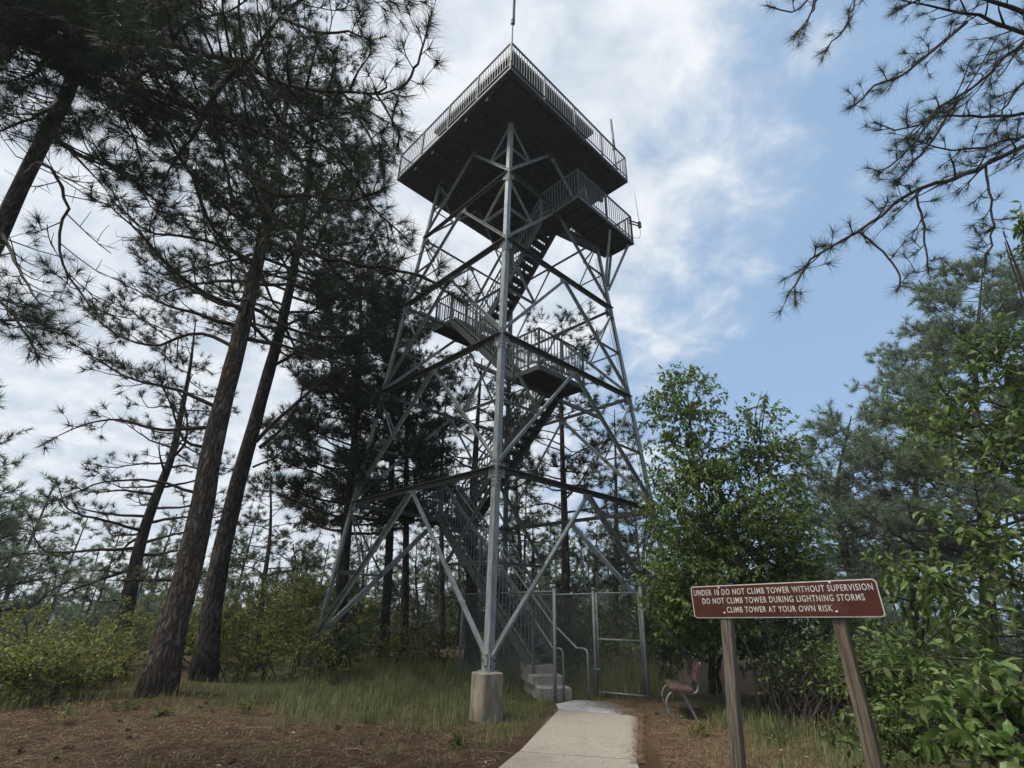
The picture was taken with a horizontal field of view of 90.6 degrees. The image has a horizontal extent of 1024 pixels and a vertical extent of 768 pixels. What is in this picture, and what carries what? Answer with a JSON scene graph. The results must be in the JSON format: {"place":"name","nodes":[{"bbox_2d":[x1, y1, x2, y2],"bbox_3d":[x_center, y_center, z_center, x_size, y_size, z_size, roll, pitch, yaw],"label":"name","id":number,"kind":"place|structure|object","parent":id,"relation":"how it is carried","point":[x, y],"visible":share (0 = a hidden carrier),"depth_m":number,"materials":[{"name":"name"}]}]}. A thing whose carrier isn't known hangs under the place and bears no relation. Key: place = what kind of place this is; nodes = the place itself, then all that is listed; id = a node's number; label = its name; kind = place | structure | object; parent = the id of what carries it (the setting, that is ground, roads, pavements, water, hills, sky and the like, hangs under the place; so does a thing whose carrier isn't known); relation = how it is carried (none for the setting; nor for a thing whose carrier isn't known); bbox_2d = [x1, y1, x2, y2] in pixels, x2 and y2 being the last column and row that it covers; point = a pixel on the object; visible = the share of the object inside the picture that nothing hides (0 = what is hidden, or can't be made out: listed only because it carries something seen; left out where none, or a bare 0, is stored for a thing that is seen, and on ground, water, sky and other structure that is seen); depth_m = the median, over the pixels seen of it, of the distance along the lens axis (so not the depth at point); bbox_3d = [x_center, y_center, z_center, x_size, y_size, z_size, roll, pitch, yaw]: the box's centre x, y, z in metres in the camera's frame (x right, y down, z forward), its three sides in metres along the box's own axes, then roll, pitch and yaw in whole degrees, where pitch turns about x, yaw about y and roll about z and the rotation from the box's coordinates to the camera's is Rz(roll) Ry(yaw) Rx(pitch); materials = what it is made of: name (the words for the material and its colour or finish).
{"place":"outdoors","nodes":[
{"label":"outdoors","id":0,"kind":"place"},
{"bbox_2d":[0,602,1023,767],"bbox_3d":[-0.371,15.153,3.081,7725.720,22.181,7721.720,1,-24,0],"label":"ground","id":1,"kind":"structure","parent":0,"point":[650,760],"depth_m":6.97,"materials":[{"name":"soil"}]},
{"bbox_2d":[0,472,76,647],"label":"distant pine","id":2,"kind":"object","parent":1,"relation":"on","point":[5,598],"visible":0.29,"depth_m":30.59,"materials":[{"name":"green plant"}]},
{"bbox_2d":[0,626,92,704],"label":"shrub","id":3,"kind":"object","parent":1,"relation":"on","point":[27,668],"visible":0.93,"depth_m":8.30,"materials":[{"name":"green plant"}]},
{"bbox_2d":[0,377,99,620],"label":"pine tree","id":4,"kind":"object","parent":1,"relation":"on","point":[11,525],"visible":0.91,"depth_m":15.45,"materials":[{"name":"green plant"}]},
{"bbox_2d":[0,514,102,653],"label":"distant pine","id":5,"kind":"object","parent":1,"relation":"on","point":[76,530],"visible":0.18,"depth_m":37.18,"materials":[{"name":"green plant"}]},
{"bbox_2d":[40,698,82,724],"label":"weed","id":6,"kind":"object","parent":1,"relation":"on","point":[66,712],"visible":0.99,"depth_m":7.18,"materials":[{"name":"green plant"}]},
{"bbox_2d":[0,598,131,663],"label":"shrub","id":7,"kind":"object","parent":1,"relation":"on","point":[18,614],"visible":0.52,"depth_m":11.96,"materials":[{"name":"green plant"}]},
{"bbox_2d":[0,622,137,700],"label":"shrub","id":8,"kind":"object","parent":1,"relation":"on","point":[107,676],"visible":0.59,"depth_m":9.03,"materials":[{"name":"green plant"}]},
{"bbox_2d":[48,542,113,642],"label":"distant pine","id":9,"kind":"object","parent":1,"relation":"on","point":[97,554],"visible":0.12,"depth_m":41.82,"materials":[{"name":"green plant"}]},
{"bbox_2d":[53,573,112,648],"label":"distant pine","id":10,"kind":"object","parent":1,"relation":"on","point":[79,609],"visible":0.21,"depth_m":31.36,"materials":[{"name":"green plant"}]},
{"bbox_2d":[47,529,133,646],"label":"distant pine","id":11,"kind":"object","parent":1,"relation":"on","point":[110,555],"visible":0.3,"depth_m":32.53,"materials":[{"name":"green plant"}]},
{"bbox_2d":[39,613,190,689],"bbox_3d":[-8.405,5.641,10.521,2.298,1.947,1.850,1,-24,0],"label":"shrub","id":12,"kind":"object","parent":1,"relation":"on","point":[122,645],"visible":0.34,"depth_m":10.59,"materials":[{"name":"green plant"}]},
{"bbox_2d":[80,592,163,684],"bbox_3d":[-8.966,5.885,11.712,1.900,1.981,1.614,-7,-25,17],"label":"shrub","id":13,"kind":"object","parent":1,"relation":"on","point":[138,627],"visible":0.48,"depth_m":11.76,"materials":[{"name":"green plant"}]},
{"bbox_2d":[96,546,168,646],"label":"distant pine","id":14,"kind":"object","parent":1,"relation":"on","point":[141,588],"visible":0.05,"depth_m":35.89,"materials":[{"name":"green plant"}]},
{"bbox_2d":[25,305,247,665],"bbox_3d":[-10.675,2.376,15.439,5.228,11.569,5.688,9,-25,-16],"label":"pine tree","id":15,"kind":"object","parent":1,"relation":"on","point":[133,578],"visible":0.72,"depth_m":14.78,"materials":[{"name":"green plant"}]},
{"bbox_2d":[101,504,194,646],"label":"distant pine","id":16,"kind":"object","parent":1,"relation":"on","point":[158,542],"visible":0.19,"depth_m":34.85,"materials":[{"name":"green plant"}]},
{"bbox_2d":[131,552,232,673],"bbox_3d":[-8.997,6.283,13.465,1.869,3.383,2.079,-5,-25,13],"label":"shrub","id":17,"kind":"object","parent":1,"relation":"on","point":[161,599],"visible":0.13,"depth_m":13.51,"materials":[{"name":"green plant"}]},
{"bbox_2d":[138,596,245,655],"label":"shrub","id":18,"kind":"object","parent":1,"relation":"on","point":[191,643],"visible":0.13,"depth_m":17.65,"materials":[{"name":"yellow plant"}]},
{"bbox_2d":[30,0,406,698],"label":"pine tree","id":19,"kind":"object","parent":1,"relation":"on","point":[162,670],"visible":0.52,"depth_m":11.58,"materials":[{"name":"green plant"}]},
{"bbox_2d":[188,581,258,678],"bbox_3d":[-6.943,6.123,12.399,1.642,2.467,1.405,-4,-25,12],"label":"shrub","id":20,"kind":"object","parent":1,"relation":"on","point":[225,626],"visible":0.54,"depth_m":12.36,"materials":[{"name":"green plant"}]},
{"bbox_2d":[193,503,272,643],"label":"distant pine","id":21,"kind":"object","parent":1,"relation":"on","point":[258,533],"visible":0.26,"depth_m":38.30,"materials":[{"name":"green plant"}]},
{"bbox_2d":[0,0,492,370],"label":"pine tree","id":22,"kind":"object","parent":1,"relation":"on","point":[82,45],"visible":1,"depth_m":5.89,"materials":[{"name":"green plant"}]},
{"bbox_2d":[220,569,288,668],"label":"shrub","id":23,"kind":"object","parent":1,"relation":"on","point":[252,593],"visible":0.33,"depth_m":14.72,"materials":[{"name":"green plant"}]},
{"bbox_2d":[220,577,314,681],"bbox_3d":[-5.973,6.035,12.295,1.973,2.532,2.314,22,-31,-38],"label":"shrub","id":24,"kind":"object","parent":1,"relation":"on","point":[257,647],"visible":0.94,"depth_m":11.96,"materials":[{"name":"green plant"}]},
{"bbox_2d":[227,458,329,651],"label":"pine tree","id":25,"kind":"object","parent":1,"relation":"on","point":[283,532],"visible":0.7,"depth_m":20.30,"materials":[{"name":"green plant"}]},
{"bbox_2d":[153,11,417,681],"bbox_3d":[-6.775,-2.405,15.127,7.303,19.982,7.402,1,-24,0],"label":"pine tree","id":26,"kind":"object","parent":1,"relation":"on","point":[204,663],"visible":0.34,"depth_m":13.98,"materials":[{"name":"green plant"}]},
{"bbox_2d":[262,561,342,676],"bbox_3d":[-5.271,5.920,12.801,2.116,2.851,1.910,1,-24,0],"label":"shrub","id":27,"kind":"object","parent":1,"relation":"on","point":[305,588],"visible":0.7,"depth_m":12.81,"materials":[{"name":"green plant"}]},
{"bbox_2d":[251,567,361,652],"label":"leafy tree","id":28,"kind":"object","parent":1,"relation":"on","point":[275,636],"visible":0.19,"depth_m":19.89,"materials":[{"name":"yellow plant"}]},
{"bbox_2d":[239,531,378,644],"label":"pine tree","id":29,"kind":"object","parent":1,"relation":"on","point":[311,544],"visible":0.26,"depth_m":22.51,"materials":[{"name":"green plant"}]},
{"bbox_2d":[286,540,337,638],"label":"distant pine","id":30,"kind":"object","parent":1,"relation":"on","point":[327,554],"visible":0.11,"depth_m":40.62,"materials":[{"name":"green plant"}]},
{"bbox_2d":[275,608,360,683],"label":"shrub","id":31,"kind":"object","parent":1,"relation":"on","point":[317,648],"visible":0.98,"depth_m":11.48,"materials":[{"name":"green plant"}]},
{"bbox_2d":[306,567,378,646],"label":"leafy tree","id":32,"kind":"object","parent":1,"relation":"on","point":[355,607],"visible":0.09,"depth_m":22.62,"materials":[{"name":"plant"}]},
{"bbox_2d":[319,624,371,675],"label":"shrub","id":33,"kind":"object","parent":1,"relation":"on","point":[349,642],"visible":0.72,"depth_m":12.57,"materials":[{"name":"green plant"}]},
{"bbox_2d":[246,224,456,669],"bbox_3d":[-4.870,1.370,16.881,6.760,14.894,6.530,1,-24,0],"label":"pine tree","id":34,"kind":"object","parent":1,"relation":"on","point":[318,514],"visible":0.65,"depth_m":15.60,"materials":[{"name":"green plant"}]},
{"bbox_2d":[317,586,395,662],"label":"shrub","id":35,"kind":"object","parent":1,"relation":"on","point":[362,624],"visible":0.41,"depth_m":15.65,"materials":[{"name":"green plant"}]},
{"bbox_2d":[350,527,381,635],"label":"tree","id":36,"kind":"object","parent":1,"relation":"on","point":[375,572],"visible":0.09,"depth_m":43.07,"materials":[{"name":"green plant"}]},
{"bbox_2d":[326,593,414,658],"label":"shrub","id":37,"kind":"object","parent":1,"relation":"on","point":[365,608],"visible":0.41,"depth_m":17.66,"materials":[{"name":"green plant"}]},
{"bbox_2d":[311,521,437,646],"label":"pine tree","id":38,"kind":"object","parent":1,"relation":"on","point":[397,585],"visible":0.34,"depth_m":22.11,"materials":[{"name":"green plant"}]},
{"bbox_2d":[301,277,468,659],"bbox_3d":[-4.595,2.177,18.932,5.947,15.094,5.283,-6,-25,16],"label":"pine tree","id":39,"kind":"object","parent":1,"relation":"on","point":[387,578],"visible":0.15,"depth_m":18.10,"materials":[{"name":"green plant"}]},
{"bbox_2d":[353,294,466,658],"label":"pine tree","id":40,"kind":"object","parent":1,"relation":"on","point":[406,475],"visible":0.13,"depth_m":19.34,"materials":[{"name":"green plant"}]},
{"bbox_2d":[383,606,448,667],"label":"shrub","id":41,"kind":"object","parent":1,"relation":"on","point":[404,630],"visible":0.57,"depth_m":15.03,"materials":[{"name":"green plant"}]},
{"bbox_2d":[373,534,479,643],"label":"pine tree","id":42,"kind":"object","parent":1,"relation":"on","point":[419,568],"visible":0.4,"depth_m":25.02,"materials":[{"name":"green plant"}]},
{"bbox_2d":[399,527,455,646],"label":"distant pine","id":43,"kind":"object","parent":1,"relation":"on","point":[428,567],"visible":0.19,"depth_m":39.95,"materials":[{"name":"green plant"}]},
{"bbox_2d":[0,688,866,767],"bbox_3d":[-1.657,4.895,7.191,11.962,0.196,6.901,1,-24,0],"label":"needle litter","id":44,"kind":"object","parent":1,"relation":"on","point":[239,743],"visible":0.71,"depth_m":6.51,"materials":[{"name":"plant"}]},
{"bbox_2d":[418,617,463,666],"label":"shrub","id":45,"kind":"object","parent":1,"relation":"on","point":[446,644],"visible":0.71,"depth_m":15.15,"materials":[{"name":"green plant"}]},
{"bbox_2d":[395,365,488,648],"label":"pine tree","id":46,"kind":"object","parent":1,"relation":"on","point":[441,608],"visible":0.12,"depth_m":22.93,"materials":[{"name":"green plant"}]},
{"bbox_2d":[409,510,487,645],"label":"pine tree","id":47,"kind":"object","parent":1,"relation":"on","point":[459,585],"visible":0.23,"depth_m":26.14,"materials":[{"name":"green plant"}]},
{"bbox_2d":[446,727,473,749],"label":"weed","id":48,"kind":"object","parent":1,"relation":"on","point":[457,740],"visible":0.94,"depth_m":6.36,"materials":[{"name":"green plant"}]},
{"bbox_2d":[434,510,499,645],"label":"distant pine","id":49,"kind":"object","parent":1,"relation":"on","point":[486,515],"visible":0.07,"depth_m":37.43,"materials":[{"name":"green plant"}]},
{"bbox_2d":[0,644,947,767],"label":"grass","id":50,"kind":"structure","parent":1,"relation":"on","point":[376,703],"depth_m":8.74,"materials":[{"name":"plant"}]},
{"bbox_2d":[416,335,546,667],"bbox_3d":[-1.018,3.310,17.000,4.646,11.546,4.218,1,-24,0],"label":"pine tree","id":51,"kind":"object","parent":1,"relation":"on","point":[471,587],"visible":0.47,"depth_m":17.14,"materials":[{"name":"green plant"}]},
{"bbox_2d":[469,671,502,723],"bbox_3d":[-0.406,5.136,8.011,0.416,1.009,0.416,17,-29,-32],"label":"concrete footing","id":52,"kind":"object","parent":1,"relation":"on","point":[486,699],"visible":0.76,"depth_m":7.95,"materials":[{"name":"concrete"}]},
{"bbox_2d":[312,42,686,673],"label":"lookout tower","id":53,"kind":"structure","parent":1,"relation":"on","point":[506,130],"depth_m":15.51,"materials":[{"name":"metal"}]},
{"bbox_2d":[535,620,564,701],"bbox_3d":[0.749,5.740,10.411,0.046,1.618,1.034,16,-28,-29],"label":"entrance handrail","id":54,"kind":"object","parent":53,"relation":"attached to","point":[563,673],"visible":0.85,"depth_m":10.04,"materials":[{"name":"metal"}]},
{"bbox_2d":[549,620,590,700],"bbox_3d":[1.179,5.838,10.611,0.046,1.620,1.317,16,-28,-29],"label":"entrance handrail","id":55,"kind":"object","parent":53,"relation":"attached to","point":[576,647],"visible":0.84,"depth_m":10.18,"materials":[{"name":"metal"}]},
{"bbox_2d":[595,259,664,578],"bbox_3d":[3.516,1.119,14.949,1.584,11.882,0.092,1,-24,2],"label":"tower leg","id":56,"kind":"object","parent":53,"relation":"attached to","point":[624,398],"visible":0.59,"depth_m":15.06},
{"bbox_2d":[446,554,560,648],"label":"pine tree","id":57,"kind":"object","parent":1,"relation":"on","point":[451,614],"visible":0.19,"depth_m":21.75,"materials":[{"name":"green plant"}]},
{"bbox_2d":[458,584,556,701],"bbox_3d":[-0.257,6.021,11.809,0.082,2.400,4.482,15,-27,-27],"label":"chain link fence","id":58,"kind":"object","parent":1,"relation":"on","point":[554,665],"visible":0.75,"depth_m":10.97,"materials":[{"name":"metal"}]},
{"bbox_2d":[478,413,567,647],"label":"pine tree","id":59,"kind":"object","parent":1,"relation":"on","point":[516,498],"visible":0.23,"depth_m":25.39,"materials":[{"name":"green plant"}]},
{"bbox_2d":[501,479,560,642],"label":"distant pine","id":60,"kind":"object","parent":1,"relation":"on","point":[543,546],"visible":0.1,"depth_m":40.04,"materials":[{"name":"green plant"}]},
{"bbox_2d":[479,504,607,650],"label":"pine tree","id":61,"kind":"object","parent":1,"relation":"on","point":[544,555],"visible":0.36,"depth_m":21.61,"materials":[{"name":"green plant"}]},
{"bbox_2d":[520,661,571,700],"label":"concrete steps","id":62,"kind":"structure","parent":1,"relation":"on","point":[534,682],"depth_m":10.31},
{"bbox_2d":[497,573,601,651],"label":"leafy tree","id":63,"kind":"object","parent":1,"relation":"on","point":[546,580],"visible":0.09,"depth_m":22.56,"materials":[{"name":"green plant"}]},
{"bbox_2d":[502,587,598,696],"bbox_3d":[0.785,6.324,12.429,0.082,2.400,4.042,15,-27,-27],"label":"chain link fence","id":64,"kind":"object","parent":1,"relation":"on","point":[594,640],"visible":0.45,"depth_m":11.41,"materials":[{"name":"metal"}]},
{"bbox_2d":[528,610,600,666],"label":"shrub","id":65,"kind":"object","parent":1,"relation":"on","point":[563,627],"visible":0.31,"depth_m":16.45,"materials":[{"name":"green plant"}]},
{"bbox_2d":[500,300,640,662],"bbox_3d":[2.171,3.006,19.679,6.089,14.511,5.567,1,-24,0],"label":"pine tree","id":66,"kind":"object","parent":1,"relation":"on","point":[564,468],"visible":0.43,"depth_m":19.54,"materials":[{"name":"green plant"}]},
{"bbox_2d":[548,515,595,629],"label":"distant pine","id":67,"kind":"object","parent":1,"relation":"on","point":[573,565],"visible":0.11,"depth_m":42.49,"materials":[{"name":"green plant"}]},
{"bbox_2d":[557,605,611,679],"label":"shrub","id":68,"kind":"object","parent":1,"relation":"on","point":[577,650],"visible":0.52,"depth_m":13.77,"materials":[{"name":"green plant"}]},
{"bbox_2d":[541,514,642,648],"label":"pine tree","id":69,"kind":"object","parent":1,"relation":"on","point":[582,543],"visible":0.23,"depth_m":23.45,"materials":[{"name":"green plant"}]},
{"bbox_2d":[571,589,638,664],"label":"shrub","id":70,"kind":"object","parent":1,"relation":"on","point":[610,628],"visible":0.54,"depth_m":18.00,"materials":[{"name":"green plant"}]},
{"bbox_2d":[571,400,659,653],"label":"pine tree","id":71,"kind":"object","parent":1,"relation":"on","point":[615,527],"visible":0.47,"depth_m":23.82,"materials":[{"name":"green plant"}]},
{"bbox_2d":[592,632,655,670],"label":"shrub","id":72,"kind":"object","parent":1,"relation":"on","point":[618,649],"visible":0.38,"depth_m":14.97,"materials":[{"name":"green plant"}]},
{"bbox_2d":[588,488,659,649],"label":"distant pine","id":73,"kind":"object","parent":1,"relation":"on","point":[604,544],"visible":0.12,"depth_m":38.54,"materials":[{"name":"green plant"}]},
{"bbox_2d":[571,489,694,657],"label":"pine tree","id":74,"kind":"object","parent":1,"relation":"on","point":[619,557],"visible":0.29,"depth_m":20.58,"materials":[{"name":"green plant"}]},
{"bbox_2d":[602,473,678,649],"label":"distant pine","id":75,"kind":"object","parent":1,"relation":"on","point":[638,539],"visible":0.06,"depth_m":37.14,"materials":[{"name":"green plant"}]},
{"bbox_2d":[638,582,650,701],"bbox_3d":[2.728,5.416,10.414,0.087,2.500,0.092,1,-24,0],"label":"gate post","id":76,"kind":"object","parent":1,"relation":"on","point":[648,697],"visible":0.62,"depth_m":10.38,"materials":[{"name":"metal"}]},
{"bbox_2d":[591,592,646,697],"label":"chain link gate","id":77,"kind":"structure","parent":76,"relation":"attached to","point":[622,640],"depth_m":10.65,"materials":[{"name":"metal"}]},
{"bbox_2d":[621,554,701,659],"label":"leafy tree","id":78,"kind":"object","parent":1,"relation":"on","point":[635,626],"visible":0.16,"depth_m":19.79,"materials":[{"name":"green plant"}]},
{"bbox_2d":[645,620,687,679],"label":"shrub","id":79,"kind":"object","parent":1,"relation":"on","point":[662,657],"visible":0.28,"depth_m":12.87,"materials":[{"name":"green plant"}]},
{"bbox_2d":[661,657,700,719],"bbox_3d":[2.985,5.354,8.946,0.648,0.882,1.240,-3,-25,11],"label":"chair","id":80,"kind":"object","parent":1,"relation":"on","point":[682,688],"visible":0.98,"depth_m":8.58,"materials":[{"name":"metal"}]},
{"bbox_2d":[677,656,702,686],"bbox_3d":[4.273,7.104,12.157,0.416,1.009,0.416,17,-29,-32],"label":"concrete footing","id":81,"kind":"object","parent":1,"relation":"on","point":[684,676],"visible":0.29,"depth_m":12.11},
{"bbox_2d":[619,701,819,767],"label":"needle litter","id":82,"kind":"object","parent":1,"relation":"on","point":[693,751],"visible":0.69,"depth_m":6.75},
{"bbox_2d":[630,361,849,713],"bbox_3d":[4.415,2.693,10.384,4.308,6.984,3.412,1,-24,0],"label":"ash tree","id":83,"kind":"object","parent":1,"relation":"on","point":[715,550],"visible":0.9,"depth_m":9.92,"materials":[{"name":"green plant"}]},
{"bbox_2d":[644,569,882,695],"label":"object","id":84,"kind":"object","parent":1,"relation":"on","point":[713,672],"visible":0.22,"depth_m":10.47,"materials":[{"name":"green plant"}]},
{"bbox_2d":[691,579,884,767],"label":"warning sign","id":85,"kind":"object","parent":1,"relation":"on","point":[838,602],"visible":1,"depth_m":4.59,"materials":[{"name":"wood"}]},
{"bbox_2d":[747,618,882,737],"bbox_3d":[5.124,4.813,8.381,2.454,1.734,2.385,1,-24,0],"label":"thicket","id":86,"kind":"object","parent":1,"relation":"on","point":[812,701],"visible":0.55,"depth_m":8.21,"materials":[{"name":"green plant"}]},
{"bbox_2d":[767,396,946,658],"bbox_3d":[11.900,5.111,18.525,6.499,10.309,5.824,19,-29,-34],"label":"pine tree","id":87,"kind":"object","parent":1,"relation":"on","point":[844,479],"visible":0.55,"depth_m":18.51,"materials":[{"name":"green plant"}]},
{"bbox_2d":[804,473,932,657],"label":"distant pine","id":88,"kind":"object","parent":1,"relation":"on","point":[887,609],"visible":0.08,"depth_m":30.76,"materials":[{"name":"green plant"}]},
{"bbox_2d":[811,626,953,751],"bbox_3d":[5.538,4.583,7.646,1.912,1.688,1.662,1,-24,0],"label":"thicket","id":89,"kind":"object","parent":1,"relation":"on","point":[875,646],"visible":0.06,"depth_m":7.74,"materials":[{"name":"green plant"}]},
{"bbox_2d":[761,0,1023,324],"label":"pine tree","id":90,"kind":"object","parent":1,"relation":"on","point":[939,113],"visible":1,"depth_m":6.29,"materials":[{"name":"green plant"}]},
{"bbox_2d":[805,626,1021,767],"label":"leafy bush","id":91,"kind":"object","parent":1,"relation":"on","point":[896,728],"visible":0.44,"depth_m":5.09,"materials":[{"name":"green plant"}]},
{"bbox_2d":[874,567,972,671],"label":"distant pine","id":92,"kind":"object","parent":1,"relation":"on","point":[920,619],"visible":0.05,"depth_m":31.82,"materials":[{"name":"green plant"}]},
{"bbox_2d":[824,337,1023,661],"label":"pine tree","id":93,"kind":"object","parent":1,"relation":"on","point":[887,365],"visible":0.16,"depth_m":22.23,"materials":[{"name":"green plant"}]},
{"bbox_2d":[834,244,1023,676],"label":"pine tree","id":94,"kind":"object","parent":1,"relation":"on","point":[905,465],"visible":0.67,"depth_m":16.53,"materials":[{"name":"green plant"}]},
{"bbox_2d":[888,552,977,671],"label":"distant pine","id":95,"kind":"object","parent":1,"relation":"on","point":[925,637],"visible":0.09,"depth_m":30.08,"materials":[{"name":"green plant"}]},
{"bbox_2d":[857,200,1023,731],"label":"leafy tree","id":96,"kind":"object","parent":1,"relation":"on","point":[938,577],"visible":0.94,"depth_m":4.63,"materials":[{"name":"green plant"}]},
{"bbox_2d":[902,655,1023,767],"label":"leafy bush","id":97,"kind":"object","parent":1,"relation":"on","point":[975,737],"visible":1,"depth_m":2.72,"materials":[{"name":"green plant"}]},
{"bbox_2d":[940,496,1023,673],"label":"distant pine","id":98,"kind":"object","parent":1,"relation":"on","point":[1002,641],"visible":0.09,"depth_m":31.27,"materials":[{"name":"green plant"}]},
{"bbox_2d":[972,544,1023,676],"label":"distant pine","id":99,"kind":"object","parent":1,"relation":"on","point":[1019,640],"visible":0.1,"depth_m":32.71,"materials":[{"name":"green plant"}]},
{"bbox_2d":[0,0,1023,621],"label":"sky","id":100,"kind":"structure","parent":0,"point":[738,149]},
{"bbox_2d":[499,700,640,767],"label":"path","id":101,"kind":"structure","parent":0,"point":[575,734],"depth_m":6.72,"materials":[{"name":"grey concrete"}]},
{"bbox_2d":[566,699,646,763],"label":"needle litter","id":102,"kind":"object","parent":101,"relation":"on","point":[637,714],"visible":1,"depth_m":8.09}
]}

